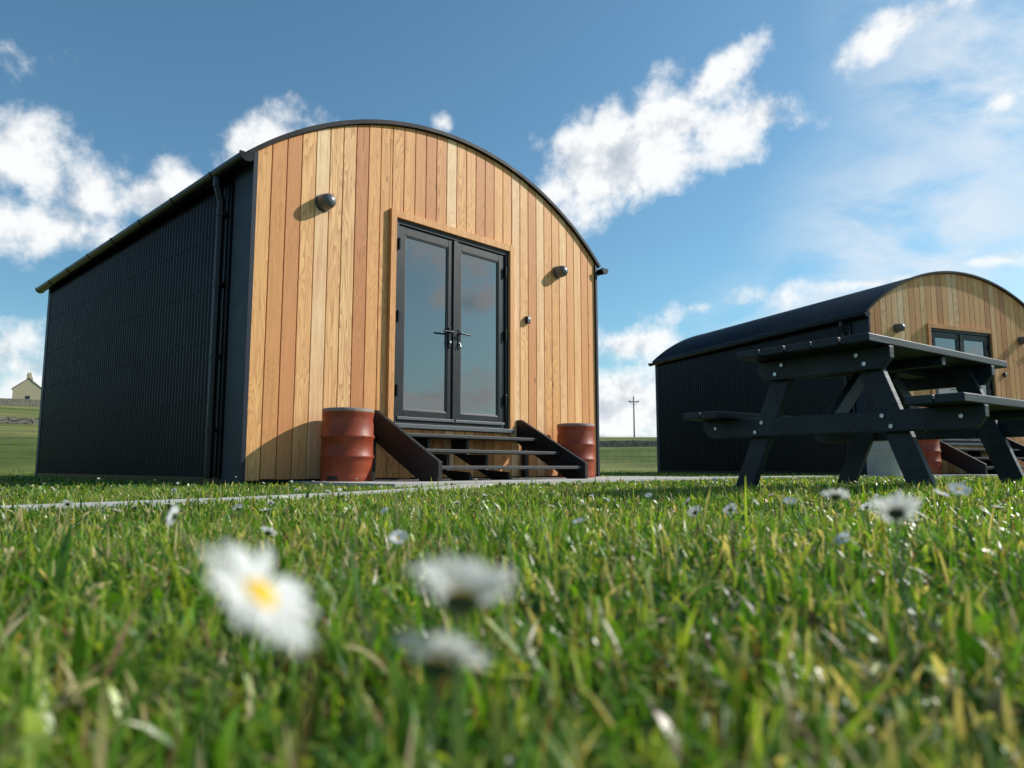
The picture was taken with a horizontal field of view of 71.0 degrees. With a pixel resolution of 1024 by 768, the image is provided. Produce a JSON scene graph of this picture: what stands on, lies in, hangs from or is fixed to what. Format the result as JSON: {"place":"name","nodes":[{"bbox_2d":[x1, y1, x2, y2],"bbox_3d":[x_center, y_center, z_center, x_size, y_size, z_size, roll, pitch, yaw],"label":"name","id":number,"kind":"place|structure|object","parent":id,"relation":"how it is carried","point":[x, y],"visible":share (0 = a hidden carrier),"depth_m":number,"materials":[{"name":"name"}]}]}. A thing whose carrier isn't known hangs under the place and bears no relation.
{"place":"outdoors","nodes":[
{"label":"outdoors","id":0,"kind":"place"},
{"bbox_2d":[1,483,492,511],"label":"concrete path","id":1,"kind":"structure","parent":0,"point":[112,503],"depth_m":2.92,"materials":[{"name":"grey concrete"}]},
{"bbox_2d":[0,404,1023,767],"bbox_3d":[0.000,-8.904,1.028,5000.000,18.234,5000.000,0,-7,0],"label":"ground","id":2,"kind":"structure","parent":0,"point":[22,440],"depth_m":23.05,"materials":[{"name":"green plant"}]},
{"bbox_2d":[0,416,38,424],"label":"dry stone wall","id":3,"kind":"structure","parent":2,"relation":"on","point":[21,420],"depth_m":38.19,"materials":[{"name":"grey stone"}]},
{"bbox_2d":[0,398,39,406],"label":"dry stone wall","id":4,"kind":"structure","parent":2,"relation":"on","point":[12,402],"depth_m":139.60,"materials":[{"name":"grey stone"}]},
{"bbox_2d":[12,372,40,403],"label":"stone cottage","id":5,"kind":"structure","parent":2,"relation":"on","point":[28,388],"depth_m":187.07,"materials":[{"name":"paint"}]},
{"bbox_2d":[232,504,243,532],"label":"daisy","id":6,"kind":"object","parent":2,"relation":"on","point":[237,507],"visible":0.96,"depth_m":1.47,"materials":[{"name":"white plant"}]},
{"bbox_2d":[35,119,607,484],"bbox_3d":[-2.583,-0.628,9.822,7.655,3.800,5.172,-6,-9,44],"label":"barrel roof cabin","id":7,"kind":"object","parent":2,"relation":"on","point":[428,295],"visible":0.97,"depth_m":7.40,"materials":[{"name":"wood"}]},
{"bbox_2d":[393,218,514,432],"bbox_3d":[-0.622,-0.564,7.780,0.135,2.135,1.740,-6,-9,44],"label":"glazed double door","id":8,"kind":"structure","parent":7,"relation":"in","point":[444,280],"depth_m":7.74,"materials":[{"name":"paint"}]},
{"bbox_2d":[0,425,656,462],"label":"wire fence","id":9,"kind":"object","parent":2,"relation":"on","point":[33,438],"visible":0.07,"depth_m":21.36,"materials":[{"name":"grey metal"}]},
{"bbox_2d":[380,507,388,516],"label":"daisy","id":10,"kind":"object","parent":2,"relation":"on","point":[385,510],"visible":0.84,"depth_m":1.60,"materials":[{"name":"white plant"}]},
{"bbox_2d":[388,530,408,581],"bbox_3d":[-0.116,0.185,0.731,0.019,0.071,0.020,-4,-8,32],"label":"daisy","id":11,"kind":"object","parent":2,"relation":"on","point":[397,537],"visible":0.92,"depth_m":0.74,"materials":[{"name":"white plant"}]},
{"bbox_2d":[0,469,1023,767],"bbox_3d":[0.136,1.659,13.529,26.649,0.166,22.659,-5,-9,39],"label":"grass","id":12,"kind":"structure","parent":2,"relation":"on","point":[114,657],"depth_m":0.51,"materials":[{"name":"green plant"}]},
{"bbox_2d":[62,499,73,525],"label":"daisy","id":13,"kind":"object","parent":12,"relation":"on","point":[66,503],"visible":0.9,"depth_m":1.53,"materials":[{"name":"white plant"}]},
{"bbox_2d":[166,506,193,577],"bbox_3d":[-0.319,0.166,0.682,0.028,0.101,0.021,-3,-7,24],"label":"daisy","id":14,"kind":"object","parent":12,"relation":"on","point":[172,515],"visible":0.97,"depth_m":0.69,"materials":[{"name":"white plant"}]},
{"bbox_2d":[186,542,317,767],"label":"daisy","id":15,"kind":"object","parent":12,"relation":"on","point":[257,600],"visible":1,"depth_m":0.16,"materials":[{"name":"white plant"}]},
{"bbox_2d":[260,525,276,543],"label":"daisy","id":16,"kind":"object","parent":12,"relation":"on","point":[267,530],"visible":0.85,"depth_m":0.93,"materials":[{"name":"white plant"}]},
{"bbox_2d":[393,630,493,767],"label":"daisy","id":17,"kind":"object","parent":12,"relation":"on","point":[442,649],"visible":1,"depth_m":0.18,"materials":[{"name":"white plant"}]},
{"bbox_2d":[405,555,515,767],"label":"daisy","id":18,"kind":"object","parent":12,"relation":"on","point":[466,584],"visible":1,"depth_m":0.18,"materials":[{"name":"white plant"}]},
{"bbox_2d":[571,517,582,548],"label":"daisy","id":19,"kind":"object","parent":12,"relation":"on","point":[578,521],"visible":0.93,"depth_m":0.99,"materials":[{"name":"white plant"}]},
{"bbox_2d":[683,497,693,522],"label":"daisy","id":20,"kind":"object","parent":12,"relation":"on","point":[686,502],"visible":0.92,"depth_m":1.32,"materials":[{"name":"white plant"}]},
{"bbox_2d":[687,505,701,546],"bbox_3d":[0.271,0.219,1.068,0.020,0.077,0.023,-1,-7,11],"label":"daisy","id":21,"kind":"object","parent":12,"relation":"on","point":[693,511],"visible":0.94,"depth_m":1.07,"materials":[{"name":"white plant"}]},
{"bbox_2d":[723,503,736,533],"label":"daisy","id":22,"kind":"object","parent":12,"relation":"on","point":[727,508],"visible":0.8,"depth_m":1.17,"materials":[{"name":"white plant"}]},
{"bbox_2d":[782,497,795,534],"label":"daisy","id":23,"kind":"object","parent":12,"relation":"on","point":[788,500],"visible":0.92,"depth_m":1.14,"materials":[{"name":"white plant"}]},
{"bbox_2d":[820,488,850,613],"bbox_3d":[0.285,0.151,0.628,0.024,0.120,0.024,-3,-7,26],"label":"daisy","id":24,"kind":"object","parent":12,"relation":"on","point":[834,495],"visible":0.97,"depth_m":0.63,"materials":[{"name":"white plant"}]},
{"bbox_2d":[859,502,871,521],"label":"daisy","id":25,"kind":"object","parent":12,"relation":"on","point":[867,505],"visible":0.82,"depth_m":1.46,"materials":[{"name":"white plant"}]},
{"bbox_2d":[908,519,921,545],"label":"daisy","id":26,"kind":"object","parent":12,"relation":"on","point":[915,522],"visible":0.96,"depth_m":1.00,"materials":[{"name":"white plant"}]},
{"bbox_2d":[916,510,926,526],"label":"daisy","id":27,"kind":"object","parent":12,"relation":"on","point":[921,515],"visible":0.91,"depth_m":1.09,"materials":[{"name":"white plant"}]},
{"bbox_2d":[600,440,656,446],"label":"dry stone wall","id":28,"kind":"structure","parent":2,"relation":"on","point":[628,443],"depth_m":45.86,"materials":[{"name":"grey stone"}]},
{"bbox_2d":[628,396,638,436],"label":"utility pole","id":29,"kind":"object","parent":2,"relation":"on","point":[633,401],"visible":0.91,"depth_m":150.15,"materials":[{"name":"wood"}]},
{"bbox_2d":[294,474,996,487],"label":"concrete slab","id":30,"kind":"structure","parent":2,"relation":"on","point":[414,482],"depth_m":6.61,"materials":[{"name":"grey concrete"}]},
{"bbox_2d":[320,407,374,481],"bbox_3d":[-1.458,0.539,6.365,0.472,0.650,0.472,-2,-7,20],"label":"oil drum","id":31,"kind":"object","parent":30,"relation":"on","point":[347,436],"visible":0.98,"depth_m":6.18,"materials":[{"name":"red paint"}]},
{"bbox_2d":[557,423,595,477],"bbox_3d":[0.766,0.798,8.609,0.472,0.650,0.472,-2,-7,20],"label":"oil drum","id":32,"kind":"object","parent":30,"relation":"on","point":[578,439],"visible":0.65,"depth_m":8.43,"materials":[{"name":"red paint"}]},
{"bbox_2d":[918,439,941,473],"bbox_3d":[7.087,1.225,12.313,0.472,0.650,0.472,-2,-7,20],"label":"oil drum","id":33,"kind":"object","parent":30,"relation":"on","point":[931,450],"visible":0.41,"depth_m":12.11,"materials":[{"name":"red paint"}]},
{"bbox_2d":[645,492,651,514],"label":"daisy","id":34,"kind":"object","parent":2,"relation":"on","point":[649,494],"visible":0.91,"depth_m":1.99,"materials":[{"name":"white plant"}]},
{"bbox_2d":[648,271,1023,475],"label":"barrel roof cabin","id":35,"kind":"object","parent":2,"relation":"on","point":[950,310],"visible":0.65,"depth_m":13.88,"materials":[{"name":"metal"}]},
{"bbox_2d":[931,328,994,445],"bbox_3d":[8.362,0.073,13.293,1.740,2.135,0.135,3,-7,-22],"label":"glazed double door","id":36,"kind":"structure","parent":35,"relation":"in","point":[979,344],"depth_m":13.37,"materials":[{"name":"paint"}]},
{"bbox_2d":[832,531,849,561],"bbox_3d":[0.378,0.200,0.822,0.020,0.062,0.019,-4,-8,30],"label":"daisy","id":37,"kind":"object","parent":2,"relation":"on","point":[842,537],"visible":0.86,"depth_m":0.82,"materials":[{"name":"white plant"}]},
{"bbox_2d":[683,333,1023,488],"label":"picnic table","id":38,"kind":"object","parent":2,"relation":"on","point":[888,373],"visible":0.96,"depth_m":3.69,"materials":[{"name":"wood"}]},
{"bbox_2d":[869,491,922,710],"bbox_3d":[0.211,0.122,0.387,0.024,0.129,0.032,0,-7,0],"label":"daisy","id":39,"kind":"object","parent":2,"relation":"on","point":[896,506],"visible":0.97,"depth_m":0.39,"materials":[{"name":"white plant"}]},
{"bbox_2d":[934,488,948,534],"bbox_3d":[0.621,0.201,1.033,0.024,0.100,0.022,0,-7,0],"label":"daisy","id":40,"kind":"object","parent":2,"relation":"on","point":[941,494],"visible":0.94,"depth_m":1.04,"materials":[{"name":"white plant"}]},
{"bbox_2d":[946,482,972,583],"bbox_3d":[0.480,0.165,0.766,0.024,0.118,0.024,5,-8,-34],"label":"daisy","id":41,"kind":"object","parent":2,"relation":"on","point":[959,488],"visible":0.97,"depth_m":0.78,"materials":[{"name":"white plant"}]},
{"bbox_2d":[981,508,990,529],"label":"daisy","id":42,"kind":"object","parent":2,"relation":"on","point":[985,512],"visible":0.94,"depth_m":1.35,"materials":[{"name":"white plant"}]},
{"bbox_2d":[992,505,1003,525],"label":"daisy","id":43,"kind":"object","parent":2,"relation":"on","point":[997,507],"visible":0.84,"depth_m":1.42,"materials":[{"name":"white plant"}]},
{"bbox_2d":[0,0,1023,436],"label":"sky","id":44,"kind":"structure","parent":0,"point":[726,163],"materials":[{"name":"blue"}]},
{"bbox_2d":[725,475,960,478],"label":"concrete path","id":45,"kind":"structure","parent":0,"point":[818,476],"depth_m":10.29,"materials":[{"name":"grey concrete"}]},
{"bbox_2d":[866,441,902,476],"bbox_3d":[5.780,1.131,11.144,0.540,0.610,0.540,0,-7,0],"label":"concrete planter","id":46,"kind":"object","parent":45,"relation":"on","point":[881,460],"visible":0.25,"depth_m":10.93,"materials":[{"name":"grey concrete"}]}
]}

